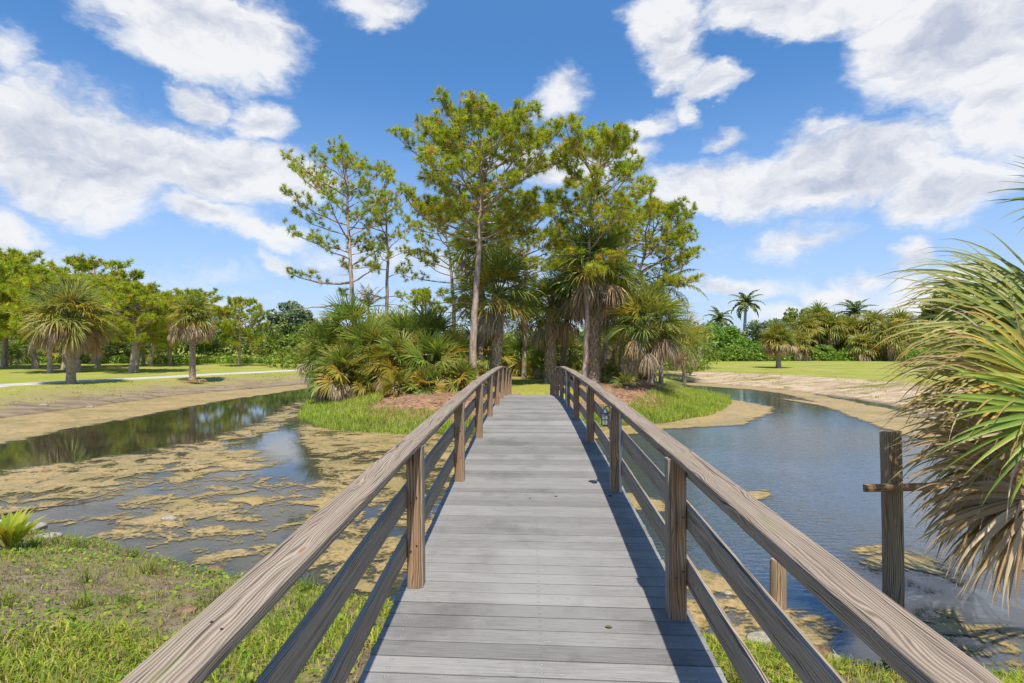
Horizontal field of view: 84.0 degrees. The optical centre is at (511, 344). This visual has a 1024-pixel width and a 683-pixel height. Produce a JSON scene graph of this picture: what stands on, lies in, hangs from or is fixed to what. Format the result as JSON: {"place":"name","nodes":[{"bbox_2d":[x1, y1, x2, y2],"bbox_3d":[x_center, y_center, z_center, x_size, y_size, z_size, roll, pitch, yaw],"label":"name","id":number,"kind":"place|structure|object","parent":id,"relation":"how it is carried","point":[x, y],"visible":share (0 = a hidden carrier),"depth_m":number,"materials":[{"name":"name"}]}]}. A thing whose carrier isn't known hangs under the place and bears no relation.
{"place":"outdoors","nodes":[
{"label":"outdoors","id":0,"kind":"place"},
{"bbox_2d":[0,369,306,386],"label":"path","id":1,"kind":"structure","parent":0,"point":[32,383],"depth_m":42.55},
{"bbox_2d":[0,346,973,682],"bbox_3d":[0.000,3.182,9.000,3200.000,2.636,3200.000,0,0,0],"label":"ground","id":2,"kind":"structure","parent":0,"point":[792,376],"depth_m":29.93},
{"bbox_2d":[0,253,18,329],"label":"lawn pine","id":3,"kind":"object","parent":2,"relation":"on","point":[5,259],"visible":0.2,"depth_m":54.92,"materials":[{"name":"green plant"}]},
{"bbox_2d":[0,338,27,364],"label":"shrub","id":4,"kind":"object","parent":2,"relation":"on","point":[13,346],"visible":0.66,"depth_m":65.87,"materials":[{"name":"green plant"}]},
{"bbox_2d":[0,337,41,363],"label":"shrub","id":5,"kind":"object","parent":2,"relation":"on","point":[24,345],"visible":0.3,"depth_m":69.99,"materials":[{"name":"green plant"}]},
{"bbox_2d":[0,247,43,366],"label":"lawn pine","id":6,"kind":"object","parent":2,"relation":"on","point":[31,256],"visible":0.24,"depth_m":59.88,"materials":[{"name":"green plant"}]},
{"bbox_2d":[0,506,45,549],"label":"coconut seedling","id":7,"kind":"object","parent":2,"relation":"on","point":[15,524],"visible":0.87,"depth_m":7.80,"materials":[{"name":"green plant"}]},
{"bbox_2d":[0,270,88,372],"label":"lawn pine","id":8,"kind":"object","parent":2,"relation":"on","point":[30,280],"visible":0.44,"depth_m":48.30,"materials":[{"name":"green plant"}]},
{"bbox_2d":[0,260,92,368],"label":"lawn pine","id":9,"kind":"object","parent":2,"relation":"on","point":[21,268],"visible":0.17,"depth_m":56.59,"materials":[{"name":"green plant"}]},
{"bbox_2d":[4,268,108,369],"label":"lawn pine","id":10,"kind":"object","parent":2,"relation":"on","point":[63,363],"visible":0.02,"depth_m":54.97,"materials":[{"name":"green plant"}]},
{"bbox_2d":[13,274,123,383],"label":"cabbage palm","id":11,"kind":"object","parent":2,"relation":"on","point":[69,336],"visible":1,"depth_m":36.70,"materials":[{"name":"green plant"}]},
{"bbox_2d":[14,274,126,371],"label":"lawn pine","id":12,"kind":"object","parent":2,"relation":"on","point":[78,362],"visible":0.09,"depth_m":51.56,"materials":[{"name":"green plant"}]},
{"bbox_2d":[38,253,148,363],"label":"lawn pine","id":13,"kind":"object","parent":2,"relation":"on","point":[82,263],"visible":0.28,"depth_m":69.60,"materials":[{"name":"green plant"}]},
{"bbox_2d":[82,271,129,366],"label":"lawn pine","id":14,"kind":"object","parent":2,"relation":"on","point":[104,282],"visible":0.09,"depth_m":60.81,"materials":[{"name":"green plant"}]},
{"bbox_2d":[101,340,131,357],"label":"cabbage palm","id":15,"kind":"object","parent":2,"relation":"on","point":[117,350],"visible":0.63,"depth_m":75.50,"materials":[{"name":"green plant"}]},
{"bbox_2d":[86,280,188,372],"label":"lawn pine","id":16,"kind":"object","parent":2,"relation":"on","point":[160,302],"visible":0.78,"depth_m":50.64,"materials":[{"name":"green plant"}]},
{"bbox_2d":[99,280,178,371],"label":"lawn pine","id":17,"kind":"object","parent":2,"relation":"on","point":[154,328],"visible":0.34,"depth_m":52.22,"materials":[{"name":"green plant"}]},
{"bbox_2d":[126,293,186,365],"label":"lawn pine","id":18,"kind":"object","parent":2,"relation":"on","point":[151,357],"visible":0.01,"depth_m":63.87,"materials":[{"name":"green plant"}]},
{"bbox_2d":[146,293,206,365],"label":"lawn pine","id":19,"kind":"object","parent":2,"relation":"on","point":[170,355],"visible":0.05,"depth_m":65.76,"materials":[{"name":"green plant"}]},
{"bbox_2d":[163,292,219,381],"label":"cabbage palm","id":20,"kind":"object","parent":2,"relation":"on","point":[198,329],"visible":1,"depth_m":40.91,"materials":[{"name":"green plant"}]},
{"bbox_2d":[162,287,228,345],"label":"lawn pine","id":21,"kind":"object","parent":2,"relation":"on","point":[200,291],"visible":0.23,"depth_m":73.12,"materials":[{"name":"green plant"}]},
{"bbox_2d":[199,340,229,358],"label":"shrub","id":22,"kind":"object","parent":2,"relation":"on","point":[214,346],"visible":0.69,"depth_m":75.56,"materials":[{"name":"green plant"}]},
{"bbox_2d":[211,296,270,365],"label":"lawn pine","id":23,"kind":"object","parent":2,"relation":"on","point":[232,311],"visible":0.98,"depth_m":65.26,"materials":[{"name":"green plant"}]},
{"bbox_2d":[253,327,286,356],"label":"cabbage palm","id":24,"kind":"object","parent":2,"relation":"on","point":[262,351],"visible":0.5,"depth_m":77.21,"materials":[{"name":"green plant"}]},
{"bbox_2d":[262,300,312,334],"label":"grey tree","id":25,"kind":"object","parent":2,"relation":"on","point":[288,314],"visible":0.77,"depth_m":80.52,"materials":[{"name":"green plant"}]},
{"bbox_2d":[305,354,341,402],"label":"palmetto shrub","id":26,"kind":"object","parent":2,"relation":"on","point":[312,387],"visible":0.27,"depth_m":28.21,"materials":[{"name":"green plant"}]},
{"bbox_2d":[293,316,354,388],"bbox_3d":[-10.301,0.677,31.487,4.199,4.704,3.979,0,0,0],"label":"palmetto shrub","id":27,"kind":"object","parent":2,"relation":"on","point":[318,335],"visible":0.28,"depth_m":30.90,"materials":[{"name":"green plant"}]},
{"bbox_2d":[278,133,394,347],"bbox_3d":[-10.297,-4.487,33.218,7.434,14.615,6.598,0,0,22],"label":"slash pine","id":28,"kind":"object","parent":2,"relation":"on","point":[305,173],"visible":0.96,"depth_m":32.84,"materials":[{"name":"green plant"}]},
{"bbox_2d":[310,338,374,401],"bbox_3d":[-8.010,1.493,27.657,3.441,3.933,3.505,0,0,0],"label":"palmetto shrub","id":29,"kind":"object","parent":2,"relation":"on","point":[345,356],"visible":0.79,"depth_m":26.97,"materials":[{"name":"green plant"}]},
{"bbox_2d":[300,288,389,355],"bbox_3d":[-9.119,-0.177,31.884,4.791,6.056,4.668,0,0,37],"label":"palmetto shrub","id":30,"kind":"object","parent":2,"relation":"on","point":[343,309],"visible":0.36,"depth_m":31.47,"materials":[{"name":"green plant"}]},
{"bbox_2d":[0,318,723,374],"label":"woodland","id":31,"kind":"object","parent":2,"relation":"on","point":[703,364],"visible":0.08,"depth_m":65.77,"materials":[{"name":"green plant"}]},
{"bbox_2d":[324,310,403,381],"bbox_3d":[-7.400,0.306,29.658,4.406,4.627,4.724,0,0,0],"label":"palmetto shrub","id":32,"kind":"object","parent":2,"relation":"on","point":[359,333],"visible":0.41,"depth_m":28.96,"materials":[{"name":"green plant"}]},
{"bbox_2d":[348,360,388,398],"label":"palmetto shrub","id":33,"kind":"object","parent":2,"relation":"on","point":[357,387],"visible":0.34,"depth_m":27.04,"materials":[{"name":"green plant"}]},
{"bbox_2d":[357,283,391,311],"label":"yellow palm","id":34,"kind":"object","parent":2,"relation":"on","point":[368,298],"visible":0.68,"depth_m":37.87,"materials":[{"name":"green plant"}]},
{"bbox_2d":[341,160,418,313],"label":"slash pine","id":35,"kind":"object","parent":2,"relation":"on","point":[386,176],"visible":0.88,"depth_m":34.16,"materials":[{"name":"green plant"}]},
{"bbox_2d":[362,327,429,393],"bbox_3d":[-5.580,0.973,27.622,3.376,3.765,3.667,0,0,-38],"label":"palmetto shrub","id":36,"kind":"object","parent":2,"relation":"on","point":[391,347],"visible":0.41,"depth_m":27.06,"materials":[{"name":"green plant"}]},
{"bbox_2d":[377,364,419,398],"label":"palmetto shrub","id":37,"kind":"object","parent":2,"relation":"on","point":[403,376],"visible":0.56,"depth_m":25.10,"materials":[{"name":"green plant"}]},
{"bbox_2d":[362,304,435,370],"bbox_3d":[-5.787,-0.018,30.425,4.449,4.464,4.405,0,0,0],"label":"palmetto shrub","id":38,"kind":"object","parent":2,"relation":"on","point":[399,320],"visible":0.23,"depth_m":29.96,"materials":[{"name":"green plant"}]},
{"bbox_2d":[394,286,448,330],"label":"slash pine","id":39,"kind":"object","parent":2,"relation":"on","point":[422,292],"visible":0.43,"depth_m":57.38,"materials":[{"name":"green plant"}]},
{"bbox_2d":[397,363,449,394],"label":"palmetto shrub","id":40,"kind":"object","parent":2,"relation":"on","point":[439,387],"visible":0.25,"depth_m":25.43,"materials":[{"name":"green plant"}]},
{"bbox_2d":[396,298,465,363],"bbox_3d":[-4.401,-0.111,30.997,4.300,5.063,4.418,0,0,-44],"label":"palmetto shrub","id":41,"kind":"object","parent":2,"relation":"on","point":[430,317],"visible":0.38,"depth_m":30.62,"materials":[{"name":"green plant"}]},
{"bbox_2d":[391,326,473,390],"bbox_3d":[-3.693,1.029,27.056,4.273,4.136,4.093,0,0,0],"label":"palmetto shrub","id":42,"kind":"object","parent":2,"relation":"on","point":[429,345],"visible":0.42,"depth_m":26.43,"materials":[{"name":"green plant"}]},
{"bbox_2d":[393,194,492,334],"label":"slash pine","id":43,"kind":"object","parent":2,"relation":"on","point":[434,257],"visible":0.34,"depth_m":37.54,"materials":[{"name":"green plant"}]},
{"bbox_2d":[423,327,487,385],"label":"palmetto shrub","id":44,"kind":"object","parent":2,"relation":"on","point":[462,341],"visible":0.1,"depth_m":28.62,"materials":[{"name":"green plant"}]},
{"bbox_2d":[434,357,483,391],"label":"palmetto shrub","id":45,"kind":"object","parent":2,"relation":"on","point":[469,372],"visible":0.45,"depth_m":26.02,"materials":[{"name":"green plant"}]},
{"bbox_2d":[386,84,563,376],"bbox_3d":[-1.292,-4.772,27.149,8.364,14.248,8.856,0,0,44],"label":"slash pine","id":46,"kind":"object","parent":2,"relation":"on","point":[474,115],"visible":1,"depth_m":26.25,"materials":[{"name":"green plant"}]},
{"bbox_2d":[454,306,507,369],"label":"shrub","id":47,"kind":"object","parent":2,"relation":"on","point":[462,325],"visible":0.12,"depth_m":35.67,"materials":[{"name":"green plant"}]},
{"bbox_2d":[440,206,522,372],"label":"cabbage palm","id":48,"kind":"object","parent":2,"relation":"on","point":[462,263],"visible":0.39,"depth_m":34.76,"materials":[{"name":"green plant"}]},
{"bbox_2d":[0,339,969,363],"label":"undergrowth","id":49,"kind":"object","parent":2,"relation":"on","point":[729,354],"visible":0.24,"depth_m":81.68,"materials":[{"name":"green plant"}]},
{"bbox_2d":[0,370,970,409],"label":"bank weeds","id":50,"kind":"object","parent":2,"relation":"on","point":[304,373],"visible":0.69,"depth_m":37.91,"materials":[{"name":"green plant"}]},
{"bbox_2d":[442,224,538,370],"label":"slash pine","id":51,"kind":"object","parent":2,"relation":"on","point":[462,278],"visible":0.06,"depth_m":41.17,"materials":[{"name":"green plant"}]},
{"bbox_2d":[476,334,516,372],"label":"palmetto shrub","id":52,"kind":"object","parent":2,"relation":"on","point":[504,348],"visible":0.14,"depth_m":35.66,"materials":[{"name":"green plant"}]},
{"bbox_2d":[443,239,552,385],"bbox_3d":[-0.823,-1.601,29.521,6.204,7.684,5.571,0,0,0],"label":"cabbage palm","id":53,"kind":"object","parent":2,"relation":"on","point":[494,318],"visible":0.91,"depth_m":28.88,"materials":[{"name":"green plant"}]},
{"bbox_2d":[0,521,1020,682],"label":"creeping weeds","id":54,"kind":"object","parent":2,"relation":"on","point":[223,680],"visible":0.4,"depth_m":5.77,"materials":[{"name":"green plant"}]},
{"bbox_2d":[0,524,1023,682],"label":"bank grass","id":55,"kind":"structure","parent":2,"relation":"on","point":[21,665],"depth_m":4.97,"materials":[{"name":"plant"}]},
{"bbox_2d":[297,381,732,434],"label":"shore grass","id":56,"kind":"structure","parent":2,"relation":"on","point":[308,413],"depth_m":24.08,"materials":[{"name":"plant"}]},
{"bbox_2d":[331,380,703,417],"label":"leaf litter","id":57,"kind":"object","parent":2,"relation":"on","point":[638,381],"visible":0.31,"depth_m":25.33,"materials":[{"name":"plant"}]},
{"bbox_2d":[502,332,540,376],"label":"palmetto shrub","id":58,"kind":"object","parent":2,"relation":"on","point":[517,364],"visible":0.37,"depth_m":39.34,"materials":[{"name":"green plant"}]},
{"bbox_2d":[503,290,545,357],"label":"cabbage palm","id":59,"kind":"object","parent":2,"relation":"on","point":[512,328],"visible":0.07,"depth_m":42.44,"materials":[{"name":"green plant"}]},
{"bbox_2d":[475,186,574,376],"bbox_3d":[1.042,-4.111,38.001,7.708,12.883,6.449,0,0,-19],"label":"slash pine","id":60,"kind":"object","parent":2,"relation":"on","point":[528,243],"visible":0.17,"depth_m":37.70,"materials":[{"name":"green plant"}]},
{"bbox_2d":[520,341,560,378],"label":"palmetto shrub","id":61,"kind":"object","parent":2,"relation":"on","point":[532,368],"visible":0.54,"depth_m":36.66,"materials":[{"name":"green plant"}]},
{"bbox_2d":[513,265,584,383],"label":"cabbage palm","id":62,"kind":"object","parent":2,"relation":"on","point":[554,334],"visible":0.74,"depth_m":31.18,"materials":[{"name":"green plant"}]},
{"bbox_2d":[528,246,585,380],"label":"cabbage palm","id":63,"kind":"object","parent":2,"relation":"on","point":[563,358],"visible":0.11,"depth_m":33.36,"materials":[{"name":"green plant"}]},
{"bbox_2d":[119,366,1003,682],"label":"wooden footbridge","id":64,"kind":"object","parent":2,"relation":"on","point":[531,556],"visible":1,"depth_m":3.34,"materials":[{"name":"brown wood"}]},
{"bbox_2d":[619,413,621,492],"bbox_3d":[1.107,1.090,5.808,0.038,0.830,0.038,0,0,2],"label":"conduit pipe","id":65,"kind":"object","parent":64,"relation":"attached to","point":[620,453],"visible":0.91,"depth_m":5.80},
{"bbox_2d":[541,329,583,377],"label":"palmetto shrub","id":66,"kind":"object","parent":2,"relation":"on","point":[572,359],"visible":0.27,"depth_m":37.44,"materials":[{"name":"green plant"}]},
{"bbox_2d":[540,215,648,383],"bbox_3d":[4.277,-2.414,29.337,5.904,9.248,6.033,0,0,0],"label":"cabbage palm","id":67,"kind":"object","parent":2,"relation":"on","point":[599,305],"visible":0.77,"depth_m":28.66,"materials":[{"name":"green plant"}]},
{"bbox_2d":[532,111,658,385],"bbox_3d":[3.975,-4.614,28.496,5.639,13.620,6.273,0,0,-32],"label":"slash pine","id":68,"kind":"object","parent":2,"relation":"on","point":[574,146],"visible":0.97,"depth_m":27.65,"materials":[{"name":"green plant"}]},
{"bbox_2d":[600,360,623,382],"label":"palmetto shrub","id":69,"kind":"object","parent":2,"relation":"on","point":[608,367],"visible":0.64,"depth_m":29.39,"materials":[{"name":"green plant"}]},
{"bbox_2d":[569,147,655,373],"bbox_3d":[6.340,-5.047,35.918,5.598,14.700,5.312,0,0,12],"label":"slash pine","id":70,"kind":"object","parent":2,"relation":"on","point":[641,179],"visible":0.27,"depth_m":35.88,"materials":[{"name":"green plant"}]},
{"bbox_2d":[600,329,627,373],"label":"palmetto shrub","id":71,"kind":"object","parent":2,"relation":"on","point":[611,340],"visible":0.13,"depth_m":39.76,"materials":[{"name":"green plant"}]},
{"bbox_2d":[608,370,638,388],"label":"palmetto shrub","id":72,"kind":"object","parent":2,"relation":"on","point":[624,378],"visible":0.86,"depth_m":26.83,"materials":[{"name":"green plant"}]},
{"bbox_2d":[601,282,650,379],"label":"cabbage palm","id":73,"kind":"object","parent":2,"relation":"on","point":[621,364],"visible":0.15,"depth_m":30.85,"materials":[{"name":"green plant"}]},
{"bbox_2d":[582,194,706,352],"bbox_3d":[7.335,-3.141,32.648,7.586,10.920,7.073,0,0,-43],"label":"slash pine","id":74,"kind":"object","parent":2,"relation":"on","point":[680,235],"visible":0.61,"depth_m":32.00,"materials":[{"name":"green plant"}]},
{"bbox_2d":[599,280,698,385],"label":"cabbage palm","id":75,"kind":"object","parent":2,"relation":"on","point":[637,342],"visible":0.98,"depth_m":27.23,"materials":[{"name":"green plant"}]},
{"bbox_2d":[626,277,698,383],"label":"cabbage palm","id":76,"kind":"object","parent":2,"relation":"on","point":[650,379],"visible":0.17,"depth_m":31.29,"materials":[{"name":"green plant"}]},
{"bbox_2d":[633,252,707,383],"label":"coconut palm","id":77,"kind":"object","parent":2,"relation":"on","point":[661,380],"visible":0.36,"depth_m":33.87,"materials":[{"name":"green plant"}]},
{"bbox_2d":[667,311,713,382],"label":"leafy tree","id":78,"kind":"object","parent":2,"relation":"on","point":[682,363],"visible":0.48,"depth_m":46.51,"materials":[{"name":"green plant"}]},
{"bbox_2d":[704,306,733,326],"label":"royal palm","id":79,"kind":"object","parent":2,"relation":"on","point":[719,317],"visible":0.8,"depth_m":97.67,"materials":[{"name":"green plant"}]},
{"bbox_2d":[696,321,744,350],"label":"hedge tree","id":80,"kind":"object","parent":2,"relation":"on","point":[727,333],"visible":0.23,"depth_m":86.16,"materials":[{"name":"green plant"}]},
{"bbox_2d":[718,336,763,354],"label":"hedge tree","id":81,"kind":"object","parent":2,"relation":"on","point":[742,342],"visible":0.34,"depth_m":84.01,"materials":[{"name":"green plant"}]},
{"bbox_2d":[727,290,765,334],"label":"royal palm","id":82,"kind":"object","parent":2,"relation":"on","point":[745,302],"visible":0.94,"depth_m":101.64,"materials":[{"name":"green plant"}]},
{"bbox_2d":[745,631,771,645],"bbox_3d":[2.653,3.088,5.966,0.394,0.096,0.285,0,0,0],"label":"rock","id":83,"kind":"object","parent":2,"relation":"on","point":[752,635],"visible":0.37,"depth_m":5.94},
{"bbox_2d":[745,318,792,344],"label":"tree","id":84,"kind":"object","parent":2,"relation":"on","point":[756,328],"visible":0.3,"depth_m":91.35,"materials":[{"name":"green plant"}]},
{"bbox_2d":[755,319,798,367],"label":"cabbage palm","id":85,"kind":"object","parent":2,"relation":"on","point":[777,347],"visible":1,"depth_m":61.45,"materials":[{"name":"green plant"}]},
{"bbox_2d":[786,328,816,360],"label":"cabbage palm","id":86,"kind":"object","parent":2,"relation":"on","point":[800,344],"visible":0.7,"depth_m":83.08,"materials":[{"name":"green plant"}]},
{"bbox_2d":[787,311,825,347],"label":"cabbage palm","id":87,"kind":"object","parent":2,"relation":"on","point":[805,323],"visible":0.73,"depth_m":89.27,"materials":[{"name":"green plant"}]},
{"bbox_2d":[781,306,835,330],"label":"leafy tree","id":88,"kind":"object","parent":2,"relation":"on","point":[790,314],"visible":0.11,"depth_m":97.70,"materials":[{"name":"green plant"}]},
{"bbox_2d":[801,300,836,345],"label":"cabbage palm","id":89,"kind":"object","parent":2,"relation":"on","point":[817,308],"visible":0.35,"depth_m":92.29,"materials":[{"name":"green plant"}]},
{"bbox_2d":[814,344,836,360],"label":"leafy tree","id":90,"kind":"object","parent":2,"relation":"on","point":[827,349],"visible":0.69,"depth_m":84.11,"materials":[{"name":"green plant"}]},
{"bbox_2d":[812,310,849,345],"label":"cabbage palm","id":91,"kind":"object","parent":2,"relation":"on","point":[835,322],"visible":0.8,"depth_m":90.26,"materials":[{"name":"green plant"}]},
{"bbox_2d":[832,314,866,356],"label":"cabbage palm","id":92,"kind":"object","parent":2,"relation":"on","point":[852,321],"visible":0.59,"depth_m":91.04,"materials":[{"name":"green plant"}]},
{"bbox_2d":[715,316,991,353],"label":"thicket","id":93,"kind":"object","parent":2,"relation":"on","point":[837,346],"visible":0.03,"depth_m":94.75,"materials":[{"name":"green plant"}]},
{"bbox_2d":[835,298,877,319],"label":"royal palm","id":94,"kind":"object","parent":2,"relation":"on","point":[854,309],"visible":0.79,"depth_m":103.34,"materials":[{"name":"green plant"}]},
{"bbox_2d":[843,328,879,360],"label":"cabbage palm","id":95,"kind":"object","parent":2,"relation":"on","point":[860,349],"visible":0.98,"depth_m":82.28,"materials":[{"name":"green plant"}]},
{"bbox_2d":[853,307,898,350],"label":"cabbage palm","id":96,"kind":"object","parent":2,"relation":"on","point":[867,320],"visible":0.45,"depth_m":89.61,"materials":[{"name":"green plant"}]},
{"bbox_2d":[868,314,913,361],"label":"cabbage palm","id":97,"kind":"object","parent":2,"relation":"on","point":[889,352],"visible":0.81,"depth_m":81.37,"materials":[{"name":"green plant"}]},
{"bbox_2d":[879,306,923,349],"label":"cabbage palm","id":98,"kind":"object","parent":2,"relation":"on","point":[898,316],"visible":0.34,"depth_m":87.15,"materials":[{"name":"green plant"}]},
{"bbox_2d":[869,154,1023,617],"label":"cabbage palm","id":99,"kind":"object","parent":2,"relation":"on","point":[984,502],"visible":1,"depth_m":4.80,"materials":[{"name":"green plant"}]},
{"bbox_2d":[917,291,981,349],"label":"leafy tree","id":100,"kind":"object","parent":2,"relation":"on","point":[923,310],"visible":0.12,"depth_m":59.72,"materials":[{"name":"green plant"}]},
{"bbox_2d":[0,382,1023,675],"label":"water","id":101,"kind":"structure","parent":0,"point":[812,468],"depth_m":12.21,"materials":[{"name":"liquid"}]},
{"bbox_2d":[0,494,106,514],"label":"fallen branch","id":102,"kind":"object","parent":101,"relation":"on","point":[15,511],"visible":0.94,"depth_m":10.87,"materials":[{"name":"brown wood"}]},
{"bbox_2d":[0,382,1023,667],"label":"floating algae","id":103,"kind":"object","parent":101,"relation":"on","point":[736,412],"visible":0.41,"depth_m":12.97,"materials":[{"name":"plant"}]},
{"bbox_2d":[769,557,786,608],"bbox_3d":[3.157,3.071,6.750,0.193,1.058,0.195,0,0,0],"label":"short piling","id":104,"kind":"object","parent":101,"relation":"in","point":[778,586],"visible":0.41,"depth_m":6.67,"materials":[{"name":"brown wood"}]},
{"bbox_2d":[863,429,930,607],"bbox_3d":[4.524,2.355,6.734,0.822,2.694,0.208,0,0,0],"label":"mooring post","id":105,"kind":"object","parent":101,"relation":"in","point":[893,566],"visible":0.63,"depth_m":6.68,"materials":[{"name":"brown wood"}]},
{"bbox_2d":[0,0,1023,345],"label":"sky","id":106,"kind":"structure","parent":0,"point":[819,146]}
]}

